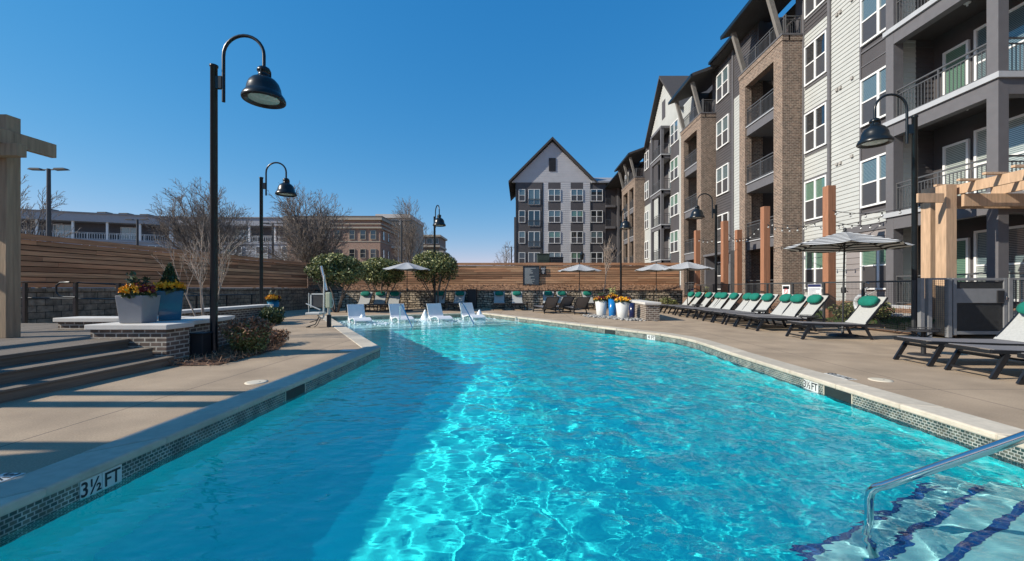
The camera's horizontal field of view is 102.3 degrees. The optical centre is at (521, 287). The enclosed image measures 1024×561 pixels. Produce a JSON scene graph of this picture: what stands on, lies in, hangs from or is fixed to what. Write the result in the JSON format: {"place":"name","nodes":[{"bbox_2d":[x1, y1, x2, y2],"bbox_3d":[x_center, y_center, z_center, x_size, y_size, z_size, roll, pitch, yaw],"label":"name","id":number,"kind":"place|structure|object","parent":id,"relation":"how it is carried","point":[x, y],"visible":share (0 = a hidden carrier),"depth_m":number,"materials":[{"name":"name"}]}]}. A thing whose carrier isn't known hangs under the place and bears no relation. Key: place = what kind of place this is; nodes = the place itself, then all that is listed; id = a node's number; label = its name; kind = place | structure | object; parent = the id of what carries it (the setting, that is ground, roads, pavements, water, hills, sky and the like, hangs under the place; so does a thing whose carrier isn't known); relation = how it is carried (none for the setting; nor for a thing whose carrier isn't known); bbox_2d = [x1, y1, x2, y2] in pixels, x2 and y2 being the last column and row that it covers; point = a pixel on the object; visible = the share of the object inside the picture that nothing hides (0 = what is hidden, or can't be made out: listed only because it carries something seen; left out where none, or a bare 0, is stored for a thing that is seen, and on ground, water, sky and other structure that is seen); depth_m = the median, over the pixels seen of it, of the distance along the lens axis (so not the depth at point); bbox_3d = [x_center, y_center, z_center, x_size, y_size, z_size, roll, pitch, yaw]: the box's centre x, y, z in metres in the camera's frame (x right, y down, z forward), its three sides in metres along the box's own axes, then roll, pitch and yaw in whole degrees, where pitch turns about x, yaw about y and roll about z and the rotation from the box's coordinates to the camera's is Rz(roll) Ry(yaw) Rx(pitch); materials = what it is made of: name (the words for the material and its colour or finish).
{"place":"outdoors","nodes":[
{"label":"outdoors","id":0,"kind":"place"},
{"bbox_2d":[0,0,795,265],"label":"sky","id":1,"kind":"structure","parent":0,"point":[441,103],"materials":[{"name":"blue"}]},
{"bbox_2d":[0,317,1023,560],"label":"pool water","id":2,"kind":"structure","parent":0,"point":[467,439],"depth_m":3.37,"materials":[{"name":"liquid"}]},
{"bbox_2d":[0,308,1023,482],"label":"pool deck","id":3,"kind":"structure","parent":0,"point":[37,432],"depth_m":6.17,"materials":[{"name":"concrete"}]},
{"bbox_2d":[0,323,128,353],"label":"terrace deck","id":4,"kind":"structure","parent":3,"relation":"on","point":[35,336],"depth_m":7.26,"materials":[{"name":"concrete"}]},
{"bbox_2d":[0,114,56,337],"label":"timber pavilion","id":5,"kind":"structure","parent":4,"relation":"on","point":[16,145],"depth_m":7.36,"materials":[{"name":"wood"}]},
{"bbox_2d":[53,316,192,328],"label":"brick planter wall","id":6,"kind":"structure","parent":4,"relation":"on","point":[78,322],"depth_m":8.85,"materials":[{"name":"stone"}]},
{"bbox_2d":[0,339,174,402],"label":"deck steps","id":7,"kind":"structure","parent":3,"relation":"on","point":[26,374],"depth_m":5.87,"materials":[{"name":"concrete"}]},
{"bbox_2d":[21,281,206,322],"bbox_3d":[-12.756,0.378,12.591,4.080,1.124,5.592,0,0,-27],"label":"ramp handrail","id":8,"kind":"object","parent":3,"relation":"on","point":[25,297],"visible":0.69,"depth_m":10.73,"materials":[{"name":"metal"}]},
{"bbox_2d":[84,315,234,360],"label":"brick planter wall","id":9,"kind":"structure","parent":3,"relation":"on","point":[167,338],"depth_m":7.22,"materials":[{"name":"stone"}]},
{"bbox_2d":[115,270,160,322],"bbox_3d":[-7.060,0.158,7.597,0.570,0.954,0.575,0,0,-27],"label":"flower pot","id":10,"kind":"object","parent":9,"relation":"on","point":[137,301],"visible":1,"depth_m":7.45,"materials":[{"name":"ceramic"}]},
{"bbox_2d":[152,262,186,320],"bbox_3d":[-7.004,0.060,8.208,0.549,1.150,0.537,0,0,27],"label":"flower pot","id":11,"kind":"object","parent":9,"relation":"on","point":[171,288],"visible":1,"depth_m":8.09,"materials":[{"name":"blue ceramic"}]},
{"bbox_2d":[21,233,307,287],"bbox_3d":[-15.242,-0.188,19.503,0.194,3.055,17.157,0,0,4],"label":"board fence","id":12,"kind":"object","parent":3,"relation":"on","point":[53,263],"visible":0.7,"depth_m":15.93,"materials":[{"name":"brown wood"}]},
{"bbox_2d":[21,288,317,322],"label":"retaining wall","id":13,"kind":"structure","parent":3,"relation":"on","point":[44,310],"depth_m":14.42,"materials":[{"name":"stone"}]},
{"bbox_2d":[169,324,280,365],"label":"mulch","id":14,"kind":"object","parent":3,"relation":"on","point":[202,363],"visible":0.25,"depth_m":7.55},
{"bbox_2d":[189,332,212,356],"bbox_3d":[-6.140,1.095,7.890,0.280,0.490,0.260,0,0,0],"label":"utility box","id":15,"kind":"object","parent":14,"relation":"on","point":[200,343],"visible":0.75,"depth_m":7.78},
{"bbox_2d":[219,316,272,353],"bbox_3d":[-5.569,0.952,8.307,0.945,0.802,0.914,0,0,0],"label":"shrub","id":16,"kind":"object","parent":14,"relation":"on","point":[248,333],"visible":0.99,"depth_m":8.18,"materials":[{"name":"green plant"}]},
{"bbox_2d":[209,34,285,354],"bbox_3d":[-5.457,-1.841,8.150,1.505,6.361,0.770,0,0,0],"label":"street lamp","id":17,"kind":"object","parent":14,"relation":"on","point":[261,89],"visible":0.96,"depth_m":8.10,"materials":[{"name":"metal"}]},
{"bbox_2d":[264,328,290,344],"bbox_3d":[-5.894,1.104,9.566,0.880,0.484,1.310,0,0,0],"label":"shrub","id":18,"kind":"object","parent":14,"relation":"on","point":[273,336],"visible":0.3,"depth_m":9.55,"materials":[{"name":"brown plant"}]},
{"bbox_2d":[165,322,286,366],"bbox_3d":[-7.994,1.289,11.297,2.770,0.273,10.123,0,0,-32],"label":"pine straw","id":19,"kind":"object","parent":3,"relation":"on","point":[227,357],"visible":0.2,"depth_m":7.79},
{"bbox_2d":[154,221,249,315],"bbox_3d":[-8.526,-0.343,10.957,1.960,2.981,1.546,0,0,23],"label":"crape myrtle","id":20,"kind":"object","parent":19,"relation":"on","point":[201,276],"visible":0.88,"depth_m":10.82,"materials":[{"name":"brown plant"}]},
{"bbox_2d":[256,305,285,323],"bbox_3d":[-9.178,1.006,15.189,0.895,0.811,1.222,0,0,0],"label":"shrub","id":21,"kind":"object","parent":19,"relation":"on","point":[273,315],"visible":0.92,"depth_m":14.96,"materials":[{"name":"green plant"}]},
{"bbox_2d":[182,304,273,322],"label":"brick planter wall","id":22,"kind":"structure","parent":3,"relation":"on","point":[242,312],"depth_m":14.11,"materials":[{"name":"stone"}]},
{"bbox_2d":[259,162,296,303],"bbox_3d":[-9.727,-1.841,16.400,1.505,6.361,0.770,0,0,0],"label":"street lamp","id":23,"kind":"object","parent":3,"relation":"on","point":[285,188],"visible":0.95,"depth_m":16.35,"materials":[{"name":"metal"}]},
{"bbox_2d":[305,266,333,326],"bbox_3d":[-6.978,0.295,14.171,1.038,2.114,0.686,0,0,0],"label":"pool lift","id":24,"kind":"object","parent":3,"relation":"on","point":[317,300],"visible":1,"depth_m":14.12,"materials":[{"name":"grey plastic"}]},
{"bbox_2d":[303,252,366,311],"bbox_3d":[-10.168,-0.289,22.502,3.158,3.300,2.698,0,0,26],"label":"round bush","id":25,"kind":"object","parent":3,"relation":"on","point":[340,267],"visible":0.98,"depth_m":22.00,"materials":[{"name":"green plant"}]},
{"bbox_2d":[359,256,405,308],"bbox_3d":[-8.602,-0.291,25.317,3.161,3.304,2.630,0,0,0],"label":"round bush","id":26,"kind":"object","parent":3,"relation":"on","point":[375,272],"visible":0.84,"depth_m":24.68,"materials":[{"name":"green plant"}]},
{"bbox_2d":[383,261,429,310],"bbox_3d":[-6.627,-0.130,23.900,2.550,2.939,2.550,0,0,-7],"label":"parasol","id":27,"kind":"object","parent":3,"relation":"on","point":[406,266],"visible":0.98,"depth_m":23.44,"materials":[{"name":"grey fabric"}]},
{"bbox_2d":[409,249,458,302],"bbox_3d":[-5.430,-0.525,25.671,3.070,3.767,2.604,0,0,0],"label":"round bush","id":28,"kind":"object","parent":3,"relation":"on","point":[445,264],"visible":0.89,"depth_m":25.20,"materials":[{"name":"green plant"}]},
{"bbox_2d":[433,205,445,302],"bbox_3d":[-5.058,-1.841,24.850,0.770,6.361,1.505,0,0,-28],"label":"street lamp","id":29,"kind":"object","parent":3,"relation":"on","point":[438,221],"visible":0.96,"depth_m":25.34,"materials":[{"name":"metal"}]},
{"bbox_2d":[0,312,1023,516],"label":"pool coping","id":30,"kind":"object","parent":3,"relation":"on","point":[16,493],"visible":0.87,"depth_m":4.33,"materials":[{"name":"concrete"}]},
{"bbox_2d":[533,297,559,313],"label":"dark lounger","id":31,"kind":"object","parent":3,"relation":"on","point":[550,302],"visible":1,"depth_m":21.56,"materials":[{"name":"fabric"}]},
{"bbox_2d":[559,263,601,309],"bbox_3d":[3.650,-0.130,25.900,2.550,2.939,2.550,0,0,-9],"label":"parasol","id":32,"kind":"object","parent":3,"relation":"on","point":[579,267],"visible":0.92,"depth_m":25.56,"materials":[{"name":"white fabric"}]},
{"bbox_2d":[583,314,656,321],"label":"pebbles","id":33,"kind":"object","parent":3,"relation":"on","point":[614,317],"visible":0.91,"depth_m":17.90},
{"bbox_2d":[594,292,607,314],"bbox_3d":[3.770,0.752,19.498,0.721,1.176,0.725,0,0,0],"label":"flower pot","id":34,"kind":"object","parent":33,"relation":"on","point":[601,301],"visible":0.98,"depth_m":19.30,"materials":[{"name":"ceramic"}]},
{"bbox_2d":[614,296,631,318],"bbox_3d":[4.391,0.833,17.897,0.733,1.015,0.763,0,0,-38],"label":"flower pot","id":35,"kind":"object","parent":33,"relation":"on","point":[622,306],"visible":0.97,"depth_m":17.69,"materials":[{"name":"ceramic"}]},
{"bbox_2d":[620,209,631,298],"bbox_3d":[6.493,-1.841,26.079,0.770,6.361,1.505,0,0,-4],"label":"street lamp","id":36,"kind":"object","parent":3,"relation":"on","point":[625,224],"visible":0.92,"depth_m":26.64,"materials":[{"name":"metal"}]},
{"bbox_2d":[628,300,660,320],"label":"brick planter wall","id":37,"kind":"structure","parent":3,"relation":"on","point":[646,310],"depth_m":16.70,"materials":[{"name":"brick"}]},
{"bbox_2d":[661,260,714,312],"bbox_3d":[9.028,-0.099,22.400,2.550,2.878,2.550,0,0,41],"label":"parasol","id":38,"kind":"object","parent":3,"relation":"on","point":[687,265],"visible":0.96,"depth_m":22.13,"materials":[{"name":"white fabric"}]},
{"bbox_2d":[689,193,716,292],"bbox_3d":[9.678,-1.841,21.822,1.505,6.361,0.770,0,0,2],"label":"street lamp","id":39,"kind":"object","parent":3,"relation":"on","point":[697,213],"visible":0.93,"depth_m":21.74,"materials":[{"name":"metal"}]},
{"bbox_2d":[679,292,730,317],"bbox_3d":[8.556,0.779,19.128,2.244,1.156,0.705,0,0,-4],"label":"sun lounger","id":40,"kind":"object","parent":3,"relation":"on","point":[724,296],"visible":0.73,"depth_m":19.04,"materials":[{"name":"fabric"}]},
{"bbox_2d":[687,293,742,318],"bbox_3d":[8.576,0.779,18.292,2.244,1.156,0.705,0,0,0],"label":"sun lounger","id":41,"kind":"object","parent":3,"relation":"on","point":[732,301],"visible":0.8,"depth_m":18.13,"materials":[{"name":"fabric"}]},
{"bbox_2d":[702,293,763,321],"bbox_3d":[8.471,0.779,16.438,2.244,1.156,0.705,0,0,-2],"label":"sun lounger","id":42,"kind":"object","parent":3,"relation":"on","point":[754,301],"visible":0.66,"depth_m":16.38,"materials":[{"name":"fabric"}]},
{"bbox_2d":[712,293,778,323],"bbox_3d":[8.483,0.779,15.590,2.244,1.156,0.705,0,0,-2],"label":"sun lounger","id":43,"kind":"object","parent":3,"relation":"on","point":[767,301],"visible":0.79,"depth_m":15.48,"materials":[{"name":"fabric"}]},
{"bbox_2d":[724,294,791,326],"bbox_3d":[8.469,0.779,14.559,2.244,1.156,0.705,0,0,3],"label":"sun lounger","id":44,"kind":"object","parent":3,"relation":"on","point":[782,305],"visible":0.63,"depth_m":14.52,"materials":[{"name":"fabric"}]},
{"bbox_2d":[734,294,809,328],"bbox_3d":[8.466,0.779,13.879,2.244,1.156,0.705,0,0,-1],"label":"sun lounger","id":45,"kind":"object","parent":3,"relation":"on","point":[797,305],"visible":0.76,"depth_m":13.81,"materials":[{"name":"fabric"}]},
{"bbox_2d":[745,294,828,331],"bbox_3d":[8.401,0.779,13.039,2.244,1.156,0.705,0,0,3],"label":"sun lounger","id":46,"kind":"object","parent":3,"relation":"on","point":[814,304],"visible":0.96,"depth_m":12.82,"materials":[{"name":"fabric"}]},
{"bbox_2d":[689,280,915,335],"bbox_3d":[11.000,0.560,19.275,0.064,1.560,15.514,0,0,0],"label":"wire fence","id":47,"kind":"object","parent":3,"relation":"on","point":[823,292],"visible":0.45,"depth_m":14.47,"materials":[{"name":"grey metal"}]},
{"bbox_2d":[785,296,887,339],"bbox_3d":[8.400,0.779,11.011,2.244,1.156,0.705,0,0,2],"label":"sun lounger","id":48,"kind":"object","parent":3,"relation":"on","point":[866,310],"visible":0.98,"depth_m":10.82,"materials":[{"name":"fabric"}]},
{"bbox_2d":[783,228,914,337],"bbox_3d":[9.028,-0.169,11.514,2.702,3.040,2.703,0,0,-34],"label":"parasol","id":49,"kind":"object","parent":3,"relation":"on","point":[843,241],"visible":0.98,"depth_m":11.48,"materials":[{"name":"fabric"}]},
{"bbox_2d":[856,93,918,334],"bbox_3d":[10.583,-2.127,11.847,1.640,6.934,0.839,0,0,4],"label":"street lamp","id":50,"kind":"object","parent":3,"relation":"on","point":[875,133],"visible":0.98,"depth_m":11.77,"materials":[{"name":"metal"}]},
{"bbox_2d":[906,327,941,356],"bbox_3d":[8.050,1.071,8.250,0.516,0.538,0.516,0,0,-17],"label":"side table","id":51,"kind":"object","parent":3,"relation":"on","point":[923,334],"visible":0.93,"depth_m":8.21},
{"bbox_2d":[893,302,1023,366],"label":"sun lounger","id":52,"kind":"object","parent":3,"relation":"on","point":[1011,333],"visible":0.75,"depth_m":7.37,"materials":[{"name":"metal"}]},
{"bbox_2d":[917,278,1023,337],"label":"gate fence","id":53,"kind":"object","parent":3,"relation":"on","point":[925,315],"visible":0.83,"depth_m":11.18,"materials":[{"name":"grey metal"}]},
{"bbox_2d":[952,278,1007,334],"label":"metal gate","id":54,"kind":"structure","parent":53,"relation":"attached to","point":[980,307],"depth_m":11.20,"materials":[{"name":"metal"}]},
{"bbox_2d":[944,343,1023,379],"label":"sun lounger","id":55,"kind":"object","parent":3,"relation":"on","point":[1006,351],"visible":0.94,"depth_m":6.29,"materials":[{"name":"metal"}]},
{"bbox_2d":[868,329,995,338],"bbox_3d":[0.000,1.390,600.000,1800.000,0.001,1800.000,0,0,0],"label":"ground","id":56,"kind":"structure","parent":0,"point":[977,336],"depth_m":11.81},
{"bbox_2d":[28,168,69,287],"bbox_3d":[-30.968,-3.329,27.000,2.500,9.030,0.320,0,0,0],"label":"parking light","id":57,"kind":"object","parent":56,"relation":"on","point":[48,201],"visible":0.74,"depth_m":26.92,"materials":[{"name":"grey metal"}]},
{"bbox_2d":[21,174,79,287],"bbox_3d":[-41.610,-4.141,34.056,6.020,10.988,7.964,0,0,0],"label":"bare tree","id":58,"kind":"object","parent":56,"relation":"on","point":[30,215],"visible":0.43,"depth_m":34.52,"materials":[{"name":"brown plant"}]},
{"bbox_2d":[21,209,286,287],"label":"gallery building","id":59,"kind":"structure","parent":56,"relation":"on","point":[107,227],"depth_m":65.71,"materials":[{"name":"white paint"}]},
{"bbox_2d":[142,176,265,259],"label":"bare tree","id":60,"kind":"object","parent":56,"relation":"on","point":[178,229],"visible":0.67,"depth_m":44.82,"materials":[{"name":"grey plant"}]},
{"bbox_2d":[249,180,354,277],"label":"bare tree","id":61,"kind":"object","parent":56,"relation":"on","point":[306,244],"visible":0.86,"depth_m":42.16,"materials":[{"name":"grey plant"}]},
{"bbox_2d":[283,216,411,287],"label":"brick building","id":62,"kind":"structure","parent":56,"relation":"on","point":[368,239],"depth_m":66.00,"materials":[{"name":"brick"}]},
{"bbox_2d":[375,214,423,258],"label":"tower block","id":63,"kind":"structure","parent":56,"relation":"on","point":[389,216],"depth_m":89.99,"materials":[{"name":"brick"}]},
{"bbox_2d":[381,196,432,262],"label":"bare tree","id":64,"kind":"object","parent":56,"relation":"on","point":[409,236],"visible":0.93,"depth_m":61.21,"materials":[{"name":"grey plant"}]},
{"bbox_2d":[423,235,448,254],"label":"stepped building","id":65,"kind":"structure","parent":56,"relation":"on","point":[441,240],"depth_m":112.50,"materials":[{"name":"brown paint"}]},
{"bbox_2d":[308,263,679,285],"bbox_3d":[-1.875,-0.188,28.090,25.350,3.055,0.190,0,0,0],"label":"board fence","id":66,"kind":"object","parent":56,"relation":"on","point":[492,275],"visible":0.58,"depth_m":28.04,"materials":[{"name":"brown wood"}]},
{"bbox_2d":[315,290,682,307],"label":"retaining wall","id":67,"kind":"structure","parent":56,"relation":"on","point":[420,298],"depth_m":27.10,"materials":[{"name":"stone"}]},
{"bbox_2d":[308,283,680,289],"bbox_3d":[-1.850,-0.066,27.747,25.100,0.617,0.706,0,0,0],"label":"pine straw bank","id":68,"kind":"object","parent":67,"relation":"on","point":[529,287],"visible":0.81,"depth_m":27.79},
{"bbox_2d":[523,266,538,284],"bbox_3d":[0.668,-0.827,27.948,1.119,1.309,0.055,0,0,0],"label":"rules sign","id":69,"kind":"object","parent":68,"relation":"on","point":[530,275],"visible":1,"depth_m":27.94,"materials":[{"name":"metal"}]},
{"bbox_2d":[508,137,621,265],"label":"apartment building","id":70,"kind":"structure","parent":56,"relation":"on","point":[568,207],"depth_m":66.78,"materials":[{"name":"paint"}]},
{"bbox_2d":[605,0,1023,334],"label":"apartment building","id":71,"kind":"structure","parent":56,"relation":"on","point":[771,109],"depth_m":19.04,"materials":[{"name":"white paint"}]},
{"bbox_2d":[716,162,728,196],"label":"window","id":72,"kind":"structure","parent":71,"relation":"in","point":[722,173],"depth_m":29.29,"materials":[{"name":"glass"}]},
{"bbox_2d":[716,113,728,150],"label":"window","id":73,"kind":"structure","parent":71,"relation":"in","point":[722,126],"depth_m":29.29,"materials":[{"name":"white paint"}]},
{"bbox_2d":[716,64,728,103],"bbox_3d":[14.328,-14.490,29.350,0.085,2.000,1.750,0,0,0],"label":"window","id":74,"kind":"structure","parent":71,"relation":"in","point":[722,79],"depth_m":29.29,"materials":[{"name":"white paint"}]},
{"bbox_2d":[804,252,822,288],"bbox_3d":[14.328,-0.940,20.080,0.085,1.980,1.500,0,0,0],"label":"window","id":75,"kind":"structure","parent":71,"relation":"in","point":[813,262],"depth_m":20.21,"materials":[{"name":"white paint"}]},
{"bbox_2d":[804,0,825,19],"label":"window","id":76,"kind":"structure","parent":71,"relation":"in","point":[810,6],"depth_m":20.42,"materials":[{"name":"white paint"}]},
{"bbox_2d":[804,174,826,221],"bbox_3d":[14.328,-4.340,20.080,0.085,1.980,1.500,0,0,0],"label":"window","id":77,"kind":"structure","parent":71,"relation":"in","point":[813,189],"depth_m":20.09,"materials":[{"name":"glass"}]},
{"bbox_2d":[804,102,826,153],"bbox_3d":[14.328,-7.750,20.080,0.085,1.980,1.500,0,0,0],"label":"window","id":78,"kind":"structure","parent":71,"relation":"in","point":[815,121],"depth_m":20.03,"materials":[{"name":"white paint"}]},
{"bbox_2d":[804,29,826,86],"bbox_3d":[14.328,-11.140,20.080,0.085,1.980,1.500,0,0,0],"label":"window","id":79,"kind":"structure","parent":71,"relation":"in","point":[815,53],"depth_m":20.03,"materials":[{"name":"white paint"}]},
{"bbox_2d":[860,250,885,289],"bbox_3d":[14.328,-0.920,16.520,0.085,1.980,1.740,0,0,0],"label":"window","id":80,"kind":"structure","parent":71,"relation":"in","point":[872,263],"depth_m":16.77,"materials":[{"name":"glass"}]},
{"bbox_2d":[860,152,885,208],"bbox_3d":[14.328,-4.340,16.520,0.085,1.980,1.740,0,0,0],"label":"window","id":81,"kind":"structure","parent":71,"relation":"in","point":[873,169],"depth_m":16.78,"materials":[{"name":"glass"}]},
{"bbox_2d":[860,65,885,127],"bbox_3d":[14.328,-7.750,16.520,0.085,1.980,1.740,0,0,0],"label":"window","id":82,"kind":"structure","parent":71,"relation":"in","point":[873,86],"depth_m":16.82,"materials":[{"name":"glass"}]},
{"bbox_2d":[860,0,885,46],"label":"window","id":83,"kind":"structure","parent":71,"relation":"in","point":[872,12],"depth_m":16.86,"materials":[{"name":"white paint"}]},
{"bbox_2d":[942,139,969,195],"bbox_3d":[15.378,-3.980,14.580,0.085,2.300,0.860,0,0,0],"label":"balcony door","id":84,"kind":"structure","parent":71,"relation":"in","point":[958,153],"depth_m":14.60,"materials":[{"name":"white paint"}]},
{"bbox_2d":[942,39,969,94],"bbox_3d":[15.378,-7.390,14.580,0.085,2.300,0.860,0,0,0],"label":"balcony door","id":85,"kind":"structure","parent":71,"relation":"in","point":[963,48],"depth_m":14.60,"materials":[{"name":"white paint"}]},
{"bbox_2d":[957,238,969,281],"bbox_3d":[15.378,-0.580,14.580,0.085,2.300,0.860,0,0,0],"label":"balcony door","id":86,"kind":"structure","parent":71,"relation":"in","point":[963,244],"depth_m":14.34,"materials":[{"name":"white paint"}]},
{"bbox_2d":[974,225,1023,301],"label":"window","id":87,"kind":"structure","parent":71,"relation":"in","point":[1016,233],"depth_m":12.94,"materials":[{"name":"glass"}]},
{"bbox_2d":[974,113,1023,192],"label":"window","id":88,"kind":"structure","parent":71,"relation":"in","point":[1016,124],"depth_m":12.96,"materials":[{"name":"glass"}]},
{"bbox_2d":[974,2,1023,80],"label":"balcony door","id":89,"kind":"structure","parent":71,"relation":"in","point":[1016,14],"depth_m":12.96,"materials":[{"name":"white paint"}]},
{"bbox_2d":[683,297,1015,333],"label":"mulch","id":90,"kind":"object","parent":56,"relation":"on","point":[901,310],"visible":0.1,"depth_m":14.03,"materials":[{"name":"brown wood"}]},
{"bbox_2d":[694,230,699,291],"bbox_3d":[11.473,-1.205,26.900,0.300,5.090,0.300,0,0,0],"label":"cedar post","id":91,"kind":"object","parent":90,"relation":"on","point":[696,254],"visible":0.45,"depth_m":26.75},
{"bbox_2d":[721,221,728,306],"bbox_3d":[11.442,-1.211,23.200,0.300,5.101,0.300,0,0,0],"label":"cedar post","id":92,"kind":"object","parent":90,"relation":"on","point":[724,252],"visible":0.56,"depth_m":23.05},
{"bbox_2d":[735,230,741,303],"bbox_3d":[12.742,-1.035,24.200,0.300,4.750,0.300,0,0,0],"label":"cedar post","id":93,"kind":"object","parent":90,"relation":"on","point":[738,258],"visible":0.56,"depth_m":24.05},
{"bbox_2d":[699,203,921,242],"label":"string lights","id":94,"kind":"object","parent":93,"relation":"hanging from","point":[865,216],"visible":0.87,"depth_m":16.53},
{"bbox_2d":[760,206,769,311],"bbox_3d":[11.715,-1.280,19.800,0.300,5.240,0.300,0,0,0],"label":"cedar post","id":95,"kind":"object","parent":90,"relation":"on","point":[764,246],"visible":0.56,"depth_m":19.65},
{"bbox_2d":[823,185,835,317],"bbox_3d":[11.802,-1.281,15.800,0.300,5.242,0.300,0,0,0],"label":"cedar post","id":96,"kind":"object","parent":90,"relation":"on","point":[829,228],"visible":0.56,"depth_m":15.65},
{"bbox_2d":[815,310,933,329],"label":"grass","id":97,"kind":"structure","parent":90,"relation":"on","point":[895,320],"depth_m":13.33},
{"bbox_2d":[916,164,1023,335],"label":"timber pergola","id":98,"kind":"object","parent":56,"relation":"on","point":[941,204],"visible":0.89,"depth_m":11.47,"materials":[{"name":"brown wood"}]},
{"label":"pool floor","id":99,"kind":"structure","parent":0,"visible":0},
{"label":"pool steps","id":100,"kind":"structure","parent":99,"relation":"on","visible":0},
{"bbox_2d":[864,431,1023,515],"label":"pool handrail","id":101,"kind":"object","parent":100,"relation":"on","point":[990,448],"visible":0.89,"depth_m":2.45,"materials":[{"name":"metal"}]},
{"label":"pool wall","id":102,"kind":"structure","parent":0,"visible":0},
{"bbox_2d":[0,314,1023,537],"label":"pool waterline tiles","id":103,"kind":"object","parent":102,"relation":"attached to","point":[15,520],"visible":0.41,"depth_m":4.32,"materials":[{"name":"tile"}]},
{"bbox_2d":[80,464,121,498],"bbox_3d":[-3.186,1.478,3.130,0.011,0.153,0.310,0,0,0],"label":"depth marker","id":104,"kind":"object","parent":103,"relation":"attached to","point":[100,481],"visible":0.94,"depth_m":3.12,"materials":[{"name":"tile"}]},
{"bbox_2d":[824,385,852,403],"bbox_3d":[4.356,1.480,5.680,0.008,0.160,0.510,0,0,0],"label":"skimmer","id":105,"kind":"object","parent":103,"relation":"attached to","point":[840,395],"visible":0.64,"depth_m":5.66,"materials":[{"name":"grey plastic"}]},
{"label":"pool sun ledge","id":106,"kind":"structure","parent":102,"relation":"attached to","visible":0},
{"bbox_2d":[347,304,371,323],"bbox_3d":[-7.137,1.254,18.158,0.770,1.030,1.461,0,0,-35],"label":"pool chaise","id":107,"kind":"object","parent":106,"relation":"on","point":[355,311],"visible":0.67,"depth_m":18.49,"materials":[{"name":"white plastic"}]},
{"bbox_2d":[389,304,413,322],"bbox_3d":[-5.483,1.254,18.826,0.770,1.030,1.461,0,0,-35],"label":"pool chaise","id":108,"kind":"object","parent":106,"relation":"on","point":[394,310],"visible":0.61,"depth_m":19.14,"materials":[{"name":"white plastic"}]},
{"bbox_2d":[426,303,452,321],"bbox_3d":[-3.800,1.254,19.178,0.770,1.030,1.461,0,0,-35],"label":"pool chaise","id":109,"kind":"object","parent":106,"relation":"on","point":[434,310],"visible":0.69,"depth_m":19.52,"materials":[{"name":"white plastic"}]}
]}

